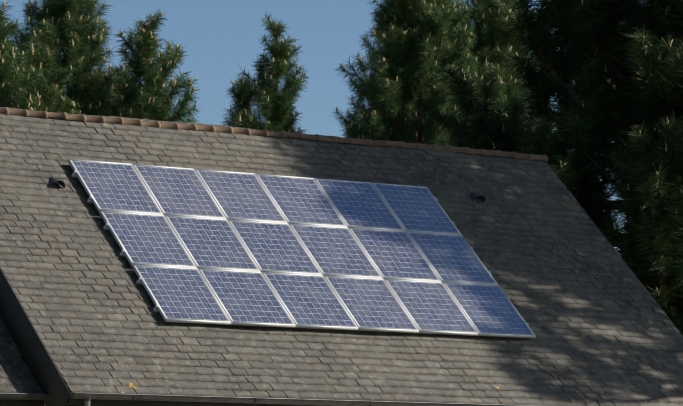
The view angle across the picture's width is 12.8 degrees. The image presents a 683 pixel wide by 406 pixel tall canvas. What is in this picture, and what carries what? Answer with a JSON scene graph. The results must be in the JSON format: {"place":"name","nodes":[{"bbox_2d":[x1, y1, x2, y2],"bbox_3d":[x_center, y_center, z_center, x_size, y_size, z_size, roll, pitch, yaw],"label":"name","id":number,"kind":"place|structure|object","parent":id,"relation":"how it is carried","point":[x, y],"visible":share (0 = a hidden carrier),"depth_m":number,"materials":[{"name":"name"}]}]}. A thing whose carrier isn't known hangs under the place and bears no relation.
{"place":"outdoors","nodes":[
{"label":"outdoors","id":0,"kind":"place"},
{"bbox_2d":[0,0,66,112],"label":"pine","id":1,"kind":"object","parent":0,"point":[17,87],"depth_m":58.08,"materials":[{"name":"green plant"}]},
{"bbox_2d":[0,1,59,112],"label":"pine candles","id":2,"kind":"object","parent":1,"relation":"attached to","point":[13,53],"visible":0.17,"depth_m":58.18,"materials":[{"name":"beige plant"}]},
{"bbox_2d":[15,41,84,114],"bbox_3d":[-6.095,2.533,60.173,5.103,11.514,5.212,4,-7,-35],"label":"pine","id":3,"kind":"object","parent":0,"point":[46,85],"depth_m":60.54,"materials":[{"name":"green plant"}]},
{"bbox_2d":[20,43,80,114],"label":"pine candles","id":4,"kind":"object","parent":3,"relation":"attached to","point":[38,97],"visible":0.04,"depth_m":60.44,"materials":[{"name":"beige plant"}]},
{"bbox_2d":[7,0,143,116],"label":"pine","id":5,"kind":"object","parent":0,"point":[46,37],"depth_m":62.10,"materials":[{"name":"green plant"}]},
{"bbox_2d":[7,0,126,110],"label":"pine candles","id":6,"kind":"object","parent":5,"relation":"attached to","point":[93,37],"visible":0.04,"depth_m":62.02,"materials":[{"name":"beige plant"}]},
{"bbox_2d":[83,9,201,122],"bbox_3d":[-3.986,2.220,60.997,4.827,12.302,4.760,4,-7,-35],"label":"pine","id":7,"kind":"object","parent":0,"point":[132,90],"depth_m":61.22,"materials":[{"name":"green plant"}]},
{"bbox_2d":[91,12,194,120],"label":"pine candles","id":8,"kind":"object","parent":7,"relation":"attached to","point":[190,82],"visible":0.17,"depth_m":61.20,"materials":[{"name":"beige"}]},
{"bbox_2d":[219,75,277,130],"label":"pine","id":9,"kind":"object","parent":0,"point":[239,106],"depth_m":66.09,"materials":[{"name":"green plant"}]},
{"bbox_2d":[223,76,266,128],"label":"pine candles","id":10,"kind":"object","parent":9,"relation":"on","point":[232,122],"visible":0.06,"depth_m":66.03,"materials":[{"name":"beige plant"}]},
{"bbox_2d":[220,11,308,133],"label":"pine","id":11,"kind":"object","parent":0,"point":[280,102],"depth_m":69.28,"materials":[{"name":"green plant"}]},
{"bbox_2d":[226,23,303,131],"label":"pine candles","id":12,"kind":"object","parent":11,"relation":"attached to","point":[273,60],"visible":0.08,"depth_m":69.31,"materials":[{"name":"beige plant"}]},
{"bbox_2d":[0,0,670,253],"label":"sky","id":13,"kind":"structure","parent":0,"point":[218,37],"materials":[{"name":"blue"}]},
{"bbox_2d":[333,0,475,138],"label":"pine","id":14,"kind":"object","parent":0,"point":[349,115],"depth_m":71.55,"materials":[{"name":"green plant"}]},
{"bbox_2d":[336,10,398,134],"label":"pine candles","id":15,"kind":"object","parent":14,"relation":"on","point":[351,96],"depth_m":71.72,"materials":[{"name":"beige"}]},
{"bbox_2d":[335,0,509,146],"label":"pine","id":16,"kind":"object","parent":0,"point":[433,25],"depth_m":66.06,"materials":[{"name":"green plant"}]},
{"bbox_2d":[340,0,502,139],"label":"pine candles","id":17,"kind":"object","parent":16,"relation":"on","point":[384,35],"visible":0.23,"depth_m":65.97,"materials":[{"name":"beige"}]},
{"bbox_2d":[426,0,614,219],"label":"pine","id":18,"kind":"object","parent":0,"point":[480,9],"depth_m":69.01,"materials":[{"name":"green plant"}]},
{"bbox_2d":[447,0,558,130],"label":"pine candles","id":19,"kind":"object","parent":18,"relation":"on","point":[510,48],"visible":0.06,"depth_m":68.89,"materials":[{"name":"beige plant"}]},
{"bbox_2d":[413,0,682,334],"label":"pine tree","id":20,"kind":"object","parent":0,"point":[646,188],"depth_m":56.07,"materials":[{"name":"green plant"}]},
{"bbox_2d":[457,0,676,295],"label":"pine candles","id":21,"kind":"object","parent":20,"relation":"on","point":[609,81],"visible":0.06,"depth_m":55.65,"materials":[{"name":"beige"}]},
{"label":"house walls","id":22,"kind":"object","parent":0,"visible":0},
{"bbox_2d":[0,120,679,405],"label":"roof shingles","id":23,"kind":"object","parent":22,"relation":"on","point":[315,331],"depth_m":45.22,"materials":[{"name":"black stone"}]},
{"bbox_2d":[0,316,42,393],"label":"annex roof slates","id":24,"kind":"object","parent":23,"relation":"on","point":[19,379],"visible":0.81,"depth_m":41.20,"materials":[{"name":"grey stone"}]},
{"bbox_2d":[0,392,551,405],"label":"gutters and downpipes","id":25,"kind":"object","parent":23,"relation":"attached to","point":[87,396],"visible":0.92,"depth_m":41.78,"materials":[{"name":"metal"}]},
{"bbox_2d":[0,398,320,405],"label":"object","id":26,"kind":"structure","parent":25,"relation":"attached to","point":[93,402],"depth_m":41.00,"materials":[{"name":"grey"}]},
{"bbox_2d":[0,107,682,405],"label":"roof slates","id":27,"kind":"object","parent":23,"relation":"on","point":[534,200],"visible":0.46,"depth_m":45.55,"materials":[{"name":"grey stone"}]},
{"bbox_2d":[50,177,64,187],"bbox_3d":[-4.146,-0.305,44.597,0.220,0.186,0.270,0,-6,-4],"label":"roof vent","id":28,"kind":"object","parent":27,"relation":"on","point":[54,180],"visible":0.96,"depth_m":44.59,"materials":[{"name":"grey metal"}]},
{"bbox_2d":[0,107,547,160],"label":"ridge tiles","id":29,"kind":"object","parent":27,"relation":"on","point":[102,119],"visible":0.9,"depth_m":48.38,"materials":[{"name":"brown tile"}]},
{"bbox_2d":[68,159,535,337],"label":"solar panel frames","id":30,"kind":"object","parent":27,"relation":"on","point":[124,253],"visible":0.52,"depth_m":45.39,"materials":[{"name":"silver metal"}]},
{"bbox_2d":[71,160,532,334],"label":"solar panels","id":31,"kind":"object","parent":30,"relation":"in","point":[177,293],"visible":1,"depth_m":45.63,"materials":[{"name":"blue glass"}]},
{"bbox_2d":[471,192,484,201],"bbox_3d":[2.216,-0.099,49.464,0.220,0.186,0.270,0,-6,-4],"label":"roof vent","id":32,"kind":"object","parent":27,"relation":"on","point":[475,196],"visible":0.98,"depth_m":49.44,"materials":[{"name":"grey metal"}]},
{"bbox_2d":[0,154,682,405],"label":"barge boards","id":33,"kind":"object","parent":23,"relation":"on","point":[36,356],"visible":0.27,"depth_m":41.39,"materials":[{"name":"grey"}]}
]}

